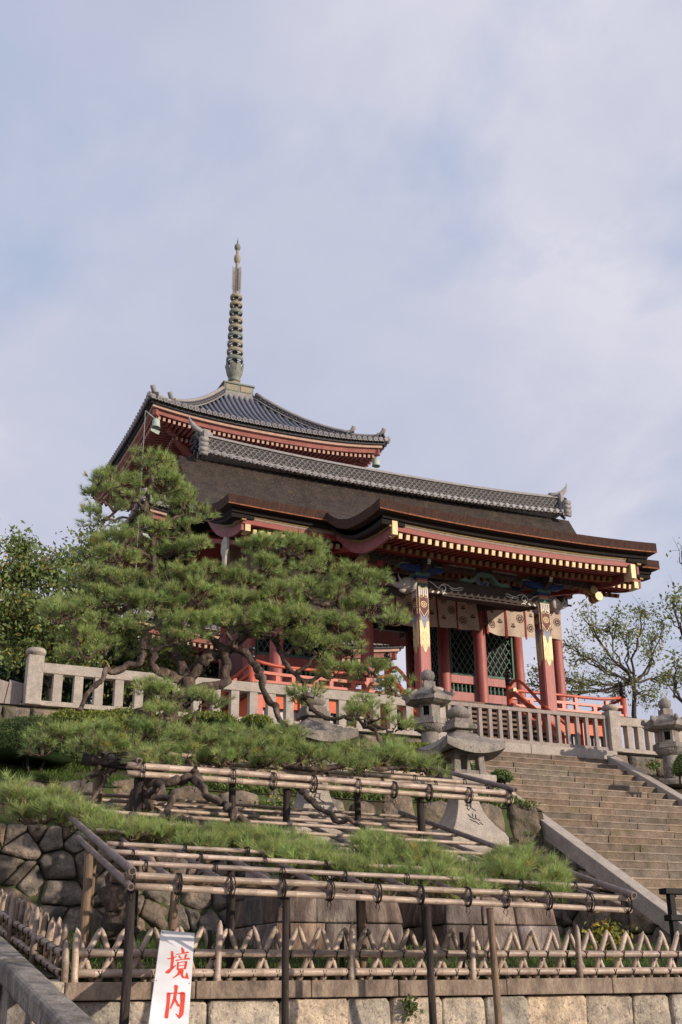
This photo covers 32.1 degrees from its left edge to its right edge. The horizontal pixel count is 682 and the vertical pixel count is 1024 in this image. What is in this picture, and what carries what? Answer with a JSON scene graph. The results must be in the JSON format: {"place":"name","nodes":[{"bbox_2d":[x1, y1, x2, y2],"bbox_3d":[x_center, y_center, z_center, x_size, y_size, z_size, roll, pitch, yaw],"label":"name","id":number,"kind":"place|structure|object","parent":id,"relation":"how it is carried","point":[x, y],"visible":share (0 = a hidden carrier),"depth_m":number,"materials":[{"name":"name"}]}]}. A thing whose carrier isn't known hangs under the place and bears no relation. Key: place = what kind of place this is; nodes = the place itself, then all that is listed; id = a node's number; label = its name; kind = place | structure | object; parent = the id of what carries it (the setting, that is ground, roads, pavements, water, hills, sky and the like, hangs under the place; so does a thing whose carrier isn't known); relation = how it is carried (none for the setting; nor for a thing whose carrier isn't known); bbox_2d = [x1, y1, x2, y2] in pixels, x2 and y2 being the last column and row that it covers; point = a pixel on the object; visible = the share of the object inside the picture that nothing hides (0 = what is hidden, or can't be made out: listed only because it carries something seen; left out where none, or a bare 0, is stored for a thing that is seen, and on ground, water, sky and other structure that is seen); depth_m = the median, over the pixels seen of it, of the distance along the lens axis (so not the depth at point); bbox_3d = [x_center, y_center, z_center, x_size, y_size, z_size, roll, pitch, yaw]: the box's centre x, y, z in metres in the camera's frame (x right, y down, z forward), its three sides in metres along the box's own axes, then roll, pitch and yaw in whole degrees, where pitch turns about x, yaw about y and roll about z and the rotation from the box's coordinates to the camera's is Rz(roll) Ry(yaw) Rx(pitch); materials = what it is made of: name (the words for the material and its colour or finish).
{"place":"outdoors","nodes":[
{"label":"outdoors","id":0,"kind":"place"},
{"bbox_2d":[0,703,661,766],"bbox_3d":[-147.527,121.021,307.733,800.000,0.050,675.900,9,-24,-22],"label":"terrace ground","id":1,"kind":"structure","parent":0,"point":[626,754],"depth_m":26.99,"materials":[{"name":"grey stone"}]},
{"bbox_2d":[0,679,23,704],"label":"wooden screen","id":2,"kind":"object","parent":1,"relation":"on","point":[14,692],"visible":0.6,"depth_m":24.05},
{"bbox_2d":[0,515,154,700],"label":"deciduous tree","id":3,"kind":"object","parent":1,"relation":"on","point":[22,629],"visible":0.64,"depth_m":31.42,"materials":[{"name":"green plant"}]},
{"bbox_2d":[0,588,220,710],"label":"broadleaf tree","id":4,"kind":"object","parent":1,"relation":"on","point":[66,695],"visible":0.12,"depth_m":33.66,"materials":[{"name":"green plant"}]},
{"bbox_2d":[72,563,215,707],"bbox_3d":[-5.935,4.365,34.316,4.186,7.180,3.768,-17,-27,35],"label":"garden tree","id":5,"kind":"object","parent":1,"relation":"on","point":[166,661],"visible":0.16,"depth_m":34.09,"materials":[{"name":"green plant"}]},
{"bbox_2d":[22,647,446,736],"bbox_3d":[-2.013,4.023,25.938,9.722,1.200,0.422,9,-24,-22],"label":"stone railing","id":6,"kind":"object","parent":1,"relation":"on","point":[37,668],"visible":0.41,"depth_m":24.85,"materials":[{"name":"stone"}]},
{"bbox_2d":[87,240,403,712],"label":"three storey pagoda","id":7,"kind":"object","parent":1,"relation":"on","point":[233,408],"visible":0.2,"depth_m":50.72,"materials":[{"name":"tile"}]},
{"bbox_2d":[147,415,659,746],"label":"temple gate","id":8,"kind":"structure","parent":1,"relation":"on","point":[483,549],"depth_m":32.84,"materials":[{"name":"red wood"}]},
{"bbox_2d":[282,569,364,621],"bbox_3d":[-0.447,2.321,32.757,2.491,1.324,0.171,9,-24,-23],"label":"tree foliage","id":9,"kind":"object","parent":8,"relation":"hanging from","point":[348,590],"visible":0.1,"depth_m":32.84,"materials":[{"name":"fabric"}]},
{"bbox_2d":[372,580,479,630],"bbox_3d":[2.430,2.773,33.996,3.383,1.293,0.178,8,-24,-21],"label":"crest curtain","id":10,"kind":"object","parent":8,"relation":"hanging from","point":[453,614],"visible":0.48,"depth_m":34.18,"materials":[{"name":"fabric"}]},
{"bbox_2d":[485,610,561,639],"bbox_3d":[5.419,3.228,35.265,2.641,1.249,0.166,10,-24,-24],"label":"crest curtain","id":11,"kind":"object","parent":8,"relation":"hanging from","point":[507,623],"visible":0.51,"depth_m":35.05,"materials":[{"name":"fabric"}]},
{"bbox_2d":[183,645,627,743],"bbox_3d":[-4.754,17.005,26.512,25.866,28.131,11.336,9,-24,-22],"label":"veranda railing","id":12,"kind":"object","parent":1,"relation":"on","point":[512,694],"visible":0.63,"depth_m":30.96,"materials":[{"name":"red wood"}]},
{"bbox_2d":[525,595,681,718],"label":"cherry tree","id":13,"kind":"object","parent":1,"relation":"on","point":[632,680],"visible":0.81,"depth_m":45.29,"materials":[{"name":"green plant"}]},
{"bbox_2d":[601,704,681,755],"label":"stone railing","id":14,"kind":"object","parent":1,"relation":"on","point":[616,722],"visible":0.66,"depth_m":29.66,"materials":[{"name":"stone"}]},
{"bbox_2d":[644,537,681,702],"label":"leaning tree","id":15,"kind":"object","parent":1,"relation":"on","point":[676,600],"visible":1,"depth_m":40.57,"materials":[{"name":"green plant"}]},
{"bbox_2d":[0,778,678,976],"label":"planting bed","id":16,"kind":"object","parent":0,"point":[347,804],"visible":0.04,"depth_m":18.77,"materials":[{"name":"soil"}]},
{"bbox_2d":[0,889,79,982],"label":"zigzag fence","id":17,"kind":"object","parent":16,"relation":"on","point":[20,920],"visible":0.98,"depth_m":11.53,"materials":[{"name":"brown wood"}]},
{"bbox_2d":[239,793,293,815],"bbox_3d":[-1.119,4.979,20.158,1.329,0.460,0.557,6,-23,-17],"label":"weed","id":18,"kind":"object","parent":16,"relation":"on","point":[278,802],"visible":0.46,"depth_m":20.09,"materials":[{"name":"green plant"}]},
{"bbox_2d":[0,443,578,957],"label":"pine tree","id":19,"kind":"object","parent":16,"relation":"on","point":[220,743],"visible":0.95,"depth_m":15.46,"materials":[{"name":"green plant"}]},
{"bbox_2d":[81,749,517,960],"bbox_3d":[-0.673,4.150,14.600,5.356,2.824,2.342,9,-24,-22],"label":"bamboo trellis","id":20,"kind":"object","parent":16,"relation":"on","point":[139,770],"visible":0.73,"depth_m":14.02,"materials":[{"name":"beige wood"}]},
{"bbox_2d":[234,691,405,976],"bbox_3d":[-0.402,4.451,16.763,2.049,3.914,2.044,9,-24,-22],"label":"great stone lantern","id":21,"kind":"object","parent":16,"relation":"on","point":[308,916],"visible":0.39,"depth_m":15.76,"materials":[{"name":"stone"}]},
{"bbox_2d":[20,928,681,976],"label":"bed grass","id":22,"kind":"structure","parent":16,"relation":"on","point":[389,962],"depth_m":13.63,"materials":[{"name":"green plant"}]},
{"bbox_2d":[396,704,561,949],"bbox_3d":[1.828,4.803,17.696,1.994,3.914,2.081,9,-24,-22],"label":"great stone lantern","id":23,"kind":"object","parent":16,"relation":"on","point":[460,745],"visible":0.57,"depth_m":17.27,"materials":[{"name":"stone"}]},
{"bbox_2d":[582,911,639,959],"bbox_3d":[3.007,4.758,13.348,0.781,0.546,0.301,9,-24,-22],"label":"weed","id":24,"kind":"object","parent":16,"relation":"on","point":[604,928],"visible":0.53,"depth_m":13.32,"materials":[{"name":"green plant"}]},
{"bbox_2d":[659,888,681,965],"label":"black barrier","id":25,"kind":"object","parent":16,"relation":"on","point":[672,917],"visible":0.79,"depth_m":14.59,"materials":[{"name":"metal"}]},
{"bbox_2d":[0,705,681,810],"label":"hill slope","id":26,"kind":"structure","parent":0,"point":[122,773],"depth_m":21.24,"materials":[{"name":"green plant"}]},
{"bbox_2d":[0,714,87,773],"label":"azalea bush","id":27,"kind":"object","parent":26,"relation":"on","point":[11,730],"visible":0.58,"depth_m":19.52,"materials":[{"name":"green plant"}]},
{"bbox_2d":[48,708,131,752],"bbox_3d":[-4.602,3.955,21.264,1.962,0.823,2.066,9,-24,-22],"label":"azalea bush","id":28,"kind":"object","parent":26,"relation":"on","point":[60,716],"visible":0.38,"depth_m":20.76,"materials":[{"name":"green plant"}]},
{"bbox_2d":[96,733,145,756],"bbox_3d":[-3.744,4.235,21.102,1.210,0.680,1.174,9,-24,-22],"label":"azalea bush","id":29,"kind":"object","parent":26,"relation":"on","point":[119,743],"visible":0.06,"depth_m":20.82,"materials":[{"name":"green plant"}]},
{"bbox_2d":[101,706,173,734],"bbox_3d":[-4.104,4.075,22.646,1.842,0.621,1.910,-5,-23,11],"label":"azalea bush","id":30,"kind":"object","parent":26,"relation":"on","point":[122,713],"visible":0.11,"depth_m":22.06,"materials":[{"name":"green plant"}]},
{"bbox_2d":[178,709,239,731],"bbox_3d":[-2.651,4.176,23.758,1.277,0.420,1.271,-7,-23,16],"label":"azalea bush","id":31,"kind":"object","parent":26,"relation":"on","point":[217,716],"visible":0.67,"depth_m":23.42,"materials":[{"name":"green plant"}]},
{"bbox_2d":[238,712,273,732],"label":"azalea bush","id":32,"kind":"object","parent":26,"relation":"on","point":[259,719],"visible":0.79,"depth_m":23.66,"materials":[{"name":"green plant"}]},
{"bbox_2d":[0,778,563,980],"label":"dry stone wall","id":33,"kind":"structure","parent":26,"relation":"on","point":[60,864],"depth_m":18.85,"materials":[{"name":"grey stone"}]},
{"bbox_2d":[514,797,543,809],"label":"weed","id":34,"kind":"object","parent":33,"relation":"on","point":[526,803],"visible":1,"depth_m":22.62,"materials":[{"name":"green plant"}]},
{"bbox_2d":[520,830,540,838],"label":"weed","id":35,"kind":"object","parent":33,"relation":"on","point":[526,834],"visible":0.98,"depth_m":22.07,"materials":[{"name":"green plant"}]},
{"bbox_2d":[0,706,663,779],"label":"terrace footing wall","id":36,"kind":"structure","parent":26,"relation":"on","point":[637,762],"depth_m":26.66,"materials":[{"name":"grey stone"}]},
{"bbox_2d":[343,746,361,758],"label":"azalea bush","id":37,"kind":"object","parent":26,"relation":"on","point":[349,750],"visible":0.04,"depth_m":23.33,"materials":[{"name":"green plant"}]},
{"bbox_2d":[203,774,525,806],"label":"ground leaves","id":38,"kind":"object","parent":26,"relation":"on","point":[225,787],"visible":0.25,"depth_m":21.38,"materials":[{"name":"green plant"}]},
{"bbox_2d":[393,740,430,759],"bbox_3d":[1.528,4.851,23.845,1.266,0.474,1.238,9,-24,-22],"label":"azalea bush","id":39,"kind":"object","parent":26,"relation":"on","point":[421,744],"visible":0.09,"depth_m":23.54,"materials":[{"name":"green plant"}]},
{"bbox_2d":[401,669,455,769],"bbox_3d":[1.872,4.349,25.166,1.170,2.090,1.169,9,-24,-22],"label":"stone lantern","id":40,"kind":"object","parent":26,"relation":"on","point":[429,700],"visible":0.83,"depth_m":24.98,"materials":[{"name":"stone"}]},
{"bbox_2d":[471,762,475,769],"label":"azalea bush","id":41,"kind":"object","parent":26,"relation":"on","point":[473,767],"visible":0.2,"depth_m":23.06,"materials":[{"name":"green plant"}]},
{"bbox_2d":[490,767,513,787],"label":"azalea bush","id":42,"kind":"object","parent":26,"relation":"on","point":[504,776],"visible":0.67,"depth_m":22.77,"materials":[{"name":"green plant"}]},
{"bbox_2d":[439,737,681,934],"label":"stone stairs","id":43,"kind":"structure","parent":26,"relation":"on","point":[609,817],"depth_m":24.34,"materials":[{"name":"stone"}]},
{"bbox_2d":[446,701,609,750],"bbox_3d":[4.505,5.189,28.601,4.610,0.890,0.140,9,-24,-22],"label":"railing","id":44,"kind":"object","parent":43,"relation":"on","point":[529,712],"visible":0.82,"depth_m":28.70,"materials":[{"name":"grey stone"}]},
{"bbox_2d":[645,757,661,770],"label":"weed","id":45,"kind":"object","parent":26,"relation":"on","point":[652,764],"visible":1,"depth_m":28.82,"materials":[{"name":"green plant"}]},
{"bbox_2d":[641,698,681,787],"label":"stone lantern","id":46,"kind":"object","parent":26,"relation":"on","point":[665,724],"visible":0.94,"depth_m":27.63,"materials":[{"name":"stone"}]},
{"bbox_2d":[671,754,681,783],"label":"azalea bush","id":47,"kind":"object","parent":26,"relation":"on","point":[676,769],"visible":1,"depth_m":25.89,"materials":[{"name":"green plant"}]},
{"bbox_2d":[0,0,681,749],"label":"sky","id":48,"kind":"structure","parent":0,"point":[456,225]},
{"bbox_3d":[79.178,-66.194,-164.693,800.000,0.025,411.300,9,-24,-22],"label":"street","id":49,"kind":"structure","parent":0,"visible":0},
{"bbox_2d":[0,976,63,1023],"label":"side step kerb","id":50,"kind":"structure","parent":49,"relation":"on","point":[58,984],"depth_m":10.41,"materials":[{"name":"beige stone"}]},
{"bbox_2d":[0,936,95,1023],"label":"stone handrail","id":51,"kind":"object","parent":49,"relation":"on","point":[33,994],"visible":1,"depth_m":9.13,"materials":[{"name":"stone"}]},
{"bbox_2d":[148,930,194,1023],"bbox_3d":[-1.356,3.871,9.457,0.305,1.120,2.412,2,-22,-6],"label":"notice board","id":52,"kind":"object","parent":49,"relation":"on","point":[170,999],"visible":1,"depth_m":9.73,"materials":[{"name":"wood"}]},
{"bbox_2d":[37,788,636,1023],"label":"bamboo trellis","id":53,"kind":"object","parent":49,"relation":"on","point":[131,879],"visible":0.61,"depth_m":10.82,"materials":[{"name":"beige wood"}]},
{"bbox_2d":[64,977,681,1023],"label":"retaining wall","id":54,"kind":"structure","parent":49,"relation":"on","point":[647,1000],"depth_m":11.39,"materials":[{"name":"beige stone"}]},
{"bbox_2d":[68,974,681,981],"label":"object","id":55,"kind":"structure","parent":54,"relation":"on","point":[334,978],"depth_m":11.66,"materials":[{"name":"grey stone"}]},
{"bbox_2d":[69,920,681,981],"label":"zigzag fence","id":56,"kind":"object","parent":54,"relation":"on","point":[353,969],"visible":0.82,"depth_m":11.56,"materials":[{"name":"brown wood"}]},
{"bbox_2d":[399,993,422,1021],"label":"weed","id":57,"kind":"object","parent":54,"relation":"attached to","point":[411,1008],"visible":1,"depth_m":11.30,"materials":[{"name":"green plant"}]},
{"bbox_2d":[543,838,672,976],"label":"stair side wall","id":58,"kind":"structure","parent":49,"relation":"on","point":[571,919],"depth_m":20.65,"materials":[{"name":"grey stone"}]}
]}

